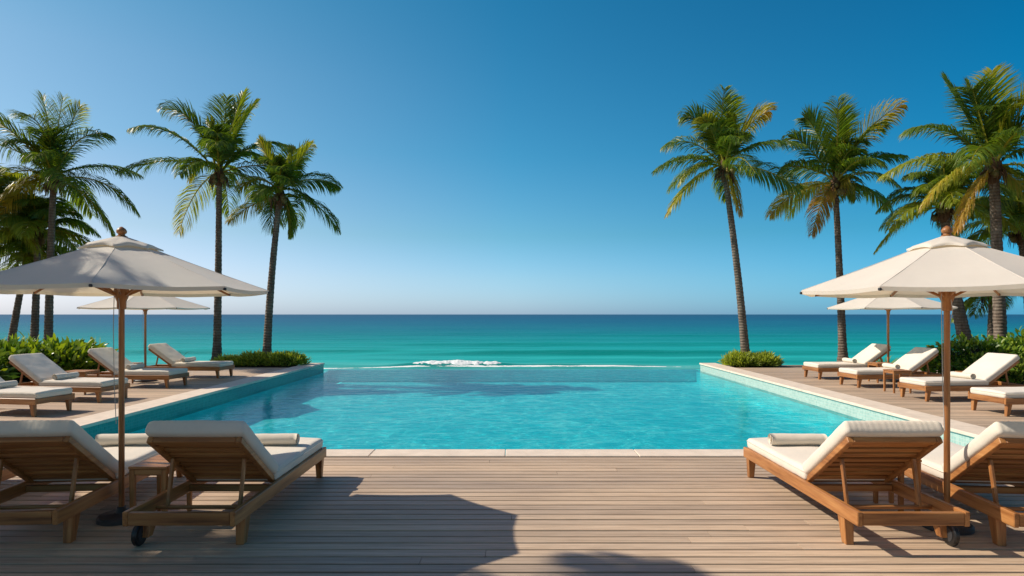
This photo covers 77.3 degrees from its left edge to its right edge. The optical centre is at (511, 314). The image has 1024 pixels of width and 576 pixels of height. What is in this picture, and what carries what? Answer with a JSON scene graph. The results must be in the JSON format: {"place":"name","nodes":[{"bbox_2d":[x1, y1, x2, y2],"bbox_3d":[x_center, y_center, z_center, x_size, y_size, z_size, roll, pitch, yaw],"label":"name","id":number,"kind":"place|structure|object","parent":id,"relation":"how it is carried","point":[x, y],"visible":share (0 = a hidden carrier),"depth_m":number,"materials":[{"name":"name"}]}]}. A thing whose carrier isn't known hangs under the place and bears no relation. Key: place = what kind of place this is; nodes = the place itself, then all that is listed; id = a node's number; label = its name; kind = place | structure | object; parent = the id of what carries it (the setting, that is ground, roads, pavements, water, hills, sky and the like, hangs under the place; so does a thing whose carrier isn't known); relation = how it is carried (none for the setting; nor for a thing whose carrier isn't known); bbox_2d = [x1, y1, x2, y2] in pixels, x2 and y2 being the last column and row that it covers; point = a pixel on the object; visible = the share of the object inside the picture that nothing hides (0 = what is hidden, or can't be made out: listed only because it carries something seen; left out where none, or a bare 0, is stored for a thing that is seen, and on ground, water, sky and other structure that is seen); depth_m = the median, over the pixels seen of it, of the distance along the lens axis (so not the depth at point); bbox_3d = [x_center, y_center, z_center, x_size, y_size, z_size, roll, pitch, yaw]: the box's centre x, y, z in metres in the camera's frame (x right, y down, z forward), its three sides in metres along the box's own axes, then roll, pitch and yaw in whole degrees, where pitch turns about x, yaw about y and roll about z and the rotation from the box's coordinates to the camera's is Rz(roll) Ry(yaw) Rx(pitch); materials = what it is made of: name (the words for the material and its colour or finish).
{"place":"outdoors","nodes":[
{"label":"outdoors","id":0,"kind":"place"},
{"bbox_2d":[1,467,16,481],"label":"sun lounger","id":1,"kind":"object","parent":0,"point":[7,474],"depth_m":5.45,"materials":[{"name":"beige wood"}]},
{"bbox_2d":[0,368,1023,575],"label":"deck","id":2,"kind":"structure","parent":0,"point":[570,516],"depth_m":4.85,"materials":[{"name":"brown wood"}]},
{"bbox_2d":[0,377,74,416],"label":"sun lounger","id":3,"kind":"object","parent":2,"relation":"on","point":[32,397],"visible":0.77,"depth_m":10.11,"materials":[{"name":"beige fabric"}]},
{"bbox_2d":[0,380,17,387],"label":"rolled towel","id":4,"kind":"object","parent":3,"relation":"on","point":[12,383],"visible":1,"depth_m":10.56,"materials":[{"name":"white fabric"}]},
{"bbox_2d":[8,353,129,402],"bbox_3d":[-8.412,1.172,12.049,2.100,0.855,0.764,0,0,7],"label":"sun lounger","id":5,"kind":"object","parent":2,"relation":"on","point":[38,369],"visible":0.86,"depth_m":11.80,"materials":[{"name":"beige fabric"}]},
{"bbox_2d":[52,372,78,379],"bbox_3d":[-8.393,1.155,12.039,0.128,0.108,0.508,0,0,8],"label":"rolled towel","id":6,"kind":"object","parent":5,"relation":"on","point":[65,375],"visible":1,"depth_m":11.97,"materials":[{"name":"white fabric"}]},
{"bbox_2d":[65,370,99,394],"bbox_3d":[-8.750,1.370,12.980,0.500,0.460,0.444,0,0,0],"label":"side table","id":7,"kind":"object","parent":2,"relation":"on","point":[85,373],"visible":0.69,"depth_m":12.89,"materials":[{"name":"brown wood"}]},
{"bbox_2d":[0,420,183,542],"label":"sun lounger","id":8,"kind":"object","parent":2,"relation":"on","point":[38,455],"visible":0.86,"depth_m":4.69,"materials":[{"name":"brown wood"}]},
{"bbox_2d":[95,433,148,445],"bbox_3d":[-3.564,1.155,5.917,0.508,0.106,0.129,0,0,-6],"label":"rolled towel","id":9,"kind":"object","parent":8,"relation":"on","point":[112,439],"visible":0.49,"depth_m":5.87,"materials":[{"name":"white fabric"}]},
{"bbox_2d":[79,347,188,388],"bbox_3d":[-8.396,1.172,14.244,2.100,0.855,0.764,0,0,5],"label":"sun lounger","id":10,"kind":"object","parent":2,"relation":"on","point":[103,357],"visible":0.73,"depth_m":13.95,"materials":[{"name":"beige fabric"}]},
{"bbox_2d":[126,363,144,369],"bbox_3d":[-8.376,1.155,14.235,0.128,0.108,0.508,0,0,2],"label":"rolled towel","id":11,"kind":"object","parent":10,"relation":"on","point":[135,366],"visible":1,"depth_m":14.15,"materials":[{"name":"white fabric"}]},
{"bbox_2d":[0,227,269,525],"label":"parasol","id":12,"kind":"object","parent":2,"relation":"on","point":[121,267],"visible":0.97,"depth_m":4.68,"materials":[{"name":"white fabric"}]},
{"bbox_2d":[77,296,209,381],"bbox_3d":[-8.800,0.440,15.360,2.697,2.320,2.697,0,0,-33],"label":"parasol","id":13,"kind":"object","parent":2,"relation":"on","point":[145,304],"visible":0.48,"depth_m":14.71,"materials":[{"name":"white fabric"}]},
{"bbox_2d":[128,455,191,510],"bbox_3d":[-2.755,1.375,5.040,0.290,0.450,0.414,0,0,0],"label":"side table","id":14,"kind":"object","parent":2,"relation":"on","point":[158,466],"visible":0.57,"depth_m":4.84,"materials":[{"name":"brown wood"}]},
{"bbox_2d":[143,343,234,377],"bbox_3d":[-8.317,1.172,16.427,2.100,0.855,0.764,0,0,4],"label":"sun lounger","id":15,"kind":"object","parent":2,"relation":"on","point":[170,356],"visible":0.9,"depth_m":16.13,"materials":[{"name":"beige fabric"}]},
{"bbox_2d":[180,357,195,361],"bbox_3d":[-8.298,1.155,16.418,0.129,0.108,0.508,0,0,5],"label":"rolled towel","id":16,"kind":"object","parent":15,"relation":"on","point":[188,359],"visible":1,"depth_m":16.32,"materials":[{"name":"white fabric"}]},
{"bbox_2d":[122,420,325,545],"bbox_3d":[-2.222,1.172,5.300,0.764,0.855,2.100,0,0,0],"label":"sun lounger","id":17,"kind":"object","parent":2,"relation":"on","point":[198,454],"visible":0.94,"depth_m":4.61,"materials":[{"name":"brown wood"}]},
{"bbox_2d":[255,433,299,444],"bbox_3d":[-2.235,1.155,5.920,0.508,0.107,0.130,0,0,-2],"label":"rolled towel","id":18,"kind":"object","parent":17,"relation":"on","point":[280,439],"visible":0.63,"depth_m":5.87,"materials":[{"name":"white fabric"}]},
{"bbox_2d":[72,363,985,456],"bbox_3d":[0.000,1.612,14.066,13.314,0.050,13.762,0,0,0],"label":"pool coping","id":19,"kind":"object","parent":2,"relation":"on","point":[967,429],"visible":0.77,"depth_m":9.48,"materials":[{"name":"stone"}]},
{"bbox_2d":[802,344,890,379],"bbox_3d":[8.517,1.172,16.127,2.100,0.855,0.764,0,0,-4],"label":"sun lounger","id":20,"kind":"object","parent":2,"relation":"on","point":[873,353],"visible":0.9,"depth_m":15.84,"materials":[{"name":"beige fabric"}]},
{"bbox_2d":[842,358,856,362],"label":"rolled towel","id":21,"kind":"object","parent":20,"relation":"on","point":[851,360],"visible":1,"depth_m":16.01,"materials":[{"name":"white fabric"}]},
{"bbox_2d":[743,420,969,545],"bbox_3d":[2.677,1.172,5.300,0.764,0.855,2.100,0,0,0],"label":"sun lounger","id":22,"kind":"object","parent":2,"relation":"on","point":[881,455],"visible":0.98,"depth_m":4.62,"materials":[{"name":"brown wood"}]},
{"bbox_2d":[768,433,827,444],"bbox_3d":[2.640,1.155,5.920,0.508,0.107,0.130,0,0,1],"label":"rolled towel","id":23,"kind":"object","parent":22,"relation":"on","point":[792,439],"visible":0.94,"depth_m":5.87,"materials":[{"name":"white fabric"}]},
{"bbox_2d":[867,362,892,382],"bbox_3d":[8.720,1.370,15.120,0.420,0.460,0.414,0,0,0],"label":"side table","id":24,"kind":"object","parent":2,"relation":"on","point":[877,364],"visible":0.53,"depth_m":15.12,"materials":[{"name":"brown wood"}]},
{"bbox_2d":[837,347,943,387],"bbox_3d":[8.517,1.172,14.357,2.100,0.855,0.764,0,0,-4],"label":"sun lounger","id":25,"kind":"object","parent":2,"relation":"on","point":[914,360],"visible":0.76,"depth_m":14.07,"materials":[{"name":"beige fabric"}]},
{"bbox_2d":[882,363,899,368],"bbox_3d":[8.498,1.155,14.348,0.129,0.106,0.508,0,0,0],"label":"rolled towel","id":26,"kind":"object","parent":25,"relation":"on","point":[893,366],"visible":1,"depth_m":14.24,"materials":[{"name":"white fabric"}]},
{"bbox_2d":[827,297,957,381],"bbox_3d":[9.030,0.440,15.360,2.641,2.320,2.641,0,0,27],"label":"parasol","id":27,"kind":"object","parent":2,"relation":"on","point":[888,304],"visible":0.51,"depth_m":14.65,"materials":[{"name":"white fabric"}]},
{"bbox_2d":[873,459,921,510],"bbox_3d":[3.155,1.375,5.260,0.180,0.450,0.394,0,0,0],"label":"side table","id":28,"kind":"object","parent":2,"relation":"on","point":[900,477],"visible":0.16,"depth_m":5.07,"materials":[{"name":"brown wood"}]},
{"bbox_2d":[883,369,911,392],"bbox_3d":[7.930,1.370,13.170,0.380,0.460,0.374,0,0,0],"label":"side table","id":29,"kind":"object","parent":2,"relation":"on","point":[894,372],"visible":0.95,"depth_m":13.01,"materials":[{"name":"brown wood"}]},
{"bbox_2d":[800,226,1023,535],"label":"parasol","id":30,"kind":"object","parent":2,"relation":"on","point":[946,268],"visible":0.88,"depth_m":4.54,"materials":[{"name":"white fabric"}]},
{"bbox_2d":[898,353,1023,401],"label":"sun lounger","id":31,"kind":"object","parent":2,"relation":"on","point":[988,369],"visible":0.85,"depth_m":11.91,"materials":[{"name":"beige fabric"}]},
{"bbox_2d":[950,371,975,378],"bbox_3d":[8.557,1.155,12.165,0.129,0.107,0.508,0,0,-8],"label":"rolled towel","id":32,"kind":"object","parent":31,"relation":"on","point":[963,375],"visible":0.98,"depth_m":12.09,"materials":[{"name":"white fabric"}]},
{"bbox_2d":[904,421,1023,545],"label":"sun lounger","id":33,"kind":"object","parent":2,"relation":"on","point":[993,454],"visible":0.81,"depth_m":4.72,"materials":[{"name":"brown wood"}]},
{"bbox_2d":[968,387,1023,416],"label":"sun lounger","id":34,"kind":"object","parent":2,"relation":"on","point":[1008,397],"visible":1,"depth_m":10.19,"materials":[{"name":"beige fabric"}]},
{"bbox_2d":[997,353,1023,383],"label":"shrub","id":35,"kind":"object","parent":2,"relation":"on","point":[1020,364],"visible":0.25,"depth_m":13.96,"materials":[{"name":"green plant"}]},
{"bbox_2d":[0,314,1023,369],"bbox_3d":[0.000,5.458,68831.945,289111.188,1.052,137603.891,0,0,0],"label":"sea","id":36,"kind":"structure","parent":0,"point":[533,341],"depth_m":160.37,"materials":[{"name":"liquid"}]},
{"bbox_2d":[414,360,499,364],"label":"wave foam","id":37,"kind":"object","parent":36,"relation":"on","point":[458,362],"visible":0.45,"depth_m":66.71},
{"bbox_2d":[0,0,1023,313],"label":"sky","id":38,"kind":"structure","parent":0,"point":[486,156],"materials":[{"name":"blue"}]},
{"bbox_2d":[235,364,803,367],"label":"ground","id":39,"kind":"structure","parent":0,"point":[790,366],"depth_m":19.73,"materials":[{"name":"soil"}]},
{"bbox_2d":[0,226,67,341],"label":"palm tree","id":40,"kind":"object","parent":39,"relation":"on","point":[22,255],"visible":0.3,"depth_m":21.60,"materials":[{"name":"green plant"}]},
{"bbox_2d":[0,163,68,257],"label":"palm tree","id":41,"kind":"object","parent":39,"relation":"on","point":[6,183],"visible":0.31,"depth_m":20.42,"materials":[{"name":"green plant"}]},
{"bbox_2d":[0,187,100,341],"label":"palm tree","id":42,"kind":"object","parent":39,"relation":"on","point":[31,218],"visible":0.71,"depth_m":20.82,"materials":[{"name":"green plant"}]},
{"bbox_2d":[0,331,117,380],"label":"shrub","id":43,"kind":"object","parent":39,"relation":"on","point":[66,355],"visible":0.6,"depth_m":15.61,"materials":[{"name":"green plant"}]},
{"bbox_2d":[0,90,143,339],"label":"palm tree","id":44,"kind":"object","parent":39,"relation":"on","point":[48,157],"visible":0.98,"depth_m":19.92,"materials":[{"name":"green plant"}]},
{"bbox_2d":[115,86,301,358],"bbox_3d":[-9.442,-2.815,20.506,4.238,9.432,4.430,0,0,33],"label":"palm tree","id":45,"kind":"object","parent":39,"relation":"on","point":[221,145],"visible":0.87,"depth_m":20.72,"materials":[{"name":"green plant"}]},
{"bbox_2d":[210,349,311,366],"bbox_3d":[-7.929,1.371,20.189,3.306,0.622,1.696,0,0,0],"label":"shrub bed","id":46,"kind":"object","parent":39,"relation":"on","point":[285,358],"visible":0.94,"depth_m":19.84,"materials":[{"name":"green plant"}]},
{"bbox_2d":[224,134,342,354],"bbox_3d":[-7.514,-1.884,20.421,3.228,7.571,3.103,0,0,30],"label":"palm tree","id":47,"kind":"object","parent":39,"relation":"on","point":[283,174],"visible":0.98,"depth_m":20.26,"materials":[{"name":"green plant"}]},
{"bbox_2d":[651,84,808,352],"bbox_3d":[6.931,-2.686,20.282,4.488,9.179,3.559,0,0,30],"label":"palm tree","id":48,"kind":"object","parent":39,"relation":"on","point":[723,138],"visible":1,"depth_m":20.07,"materials":[{"name":"green plant"}]},
{"bbox_2d":[717,349,784,366],"bbox_3d":[7.464,1.344,20.094,2.127,0.605,1.576,0,0,0],"label":"shrub bed","id":49,"kind":"object","parent":39,"relation":"on","point":[749,359],"visible":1,"depth_m":19.75,"materials":[{"name":"green plant"}]},
{"bbox_2d":[763,94,909,361],"bbox_3d":[10.596,-2.503,20.907,4.130,8.810,3.693,0,0,30],"label":"palm tree","id":50,"kind":"object","parent":39,"relation":"on","point":[838,159],"visible":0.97,"depth_m":20.57,"materials":[{"name":"green plant"}]},
{"bbox_2d":[873,156,1021,345],"bbox_3d":[13.138,-1.503,19.596,3.699,6.844,3.644,0,0,-44],"label":"palm tree","id":51,"kind":"object","parent":39,"relation":"on","point":[945,204],"visible":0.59,"depth_m":19.33,"materials":[{"name":"green plant"}]},
{"bbox_2d":[877,62,1023,341],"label":"palm tree","id":52,"kind":"object","parent":39,"relation":"on","point":[1000,133],"visible":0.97,"depth_m":16.86,"materials":[{"name":"green plant"}]},
{"bbox_2d":[919,327,1023,382],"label":"hedge","id":53,"kind":"object","parent":39,"relation":"on","point":[967,355],"visible":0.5,"depth_m":15.24,"materials":[{"name":"green plant"}]},
{"bbox_2d":[951,296,1022,340],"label":"palm tree","id":54,"kind":"object","parent":39,"relation":"on","point":[969,305],"visible":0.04,"depth_m":20.47,"materials":[{"name":"green plant"}]},
{"bbox_2d":[955,189,1023,302],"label":"palm tree","id":55,"kind":"object","parent":39,"relation":"on","point":[1018,236],"visible":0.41,"depth_m":19.91,"materials":[{"name":"green plant"}]},
{"bbox_2d":[224,382,832,454],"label":"pool floor","id":56,"kind":"structure","parent":0,"point":[471,415],"depth_m":14.09,"materials":[{"name":"teal tile"}]},
{"bbox_2d":[127,370,854,433],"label":"pool wall","id":57,"kind":"structure","parent":56,"relation":"on","point":[830,422],"depth_m":21.45,"materials":[{"name":"teal tile"}]},
{"bbox_2d":[84,365,323,438],"bbox_3d":[-6.305,1.776,14.230,0.280,0.270,13.450,0,0,0],"label":"pool tile band","id":58,"kind":"object","parent":57,"relation":"attached to","point":[133,423],"visible":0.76,"depth_m":12.51,"materials":[{"name":"teal tile"}]},
{"bbox_2d":[505,365,973,456],"bbox_3d":[0.142,1.776,14.102,12.605,0.270,13.705,0,0,0],"label":"pool tile band","id":59,"kind":"object","parent":57,"relation":"attached to","point":[851,412],"visible":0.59,"depth_m":13.04,"materials":[{"name":"teal tile"}]},
{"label":"deck underlay","id":60,"kind":"structure","parent":0,"visible":0},
{"bbox_2d":[0,357,19,380],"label":"shrub","id":61,"kind":"object","parent":60,"relation":"on","point":[8,374],"visible":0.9,"depth_m":13.85,"materials":[{"name":"green plant"}]}
]}

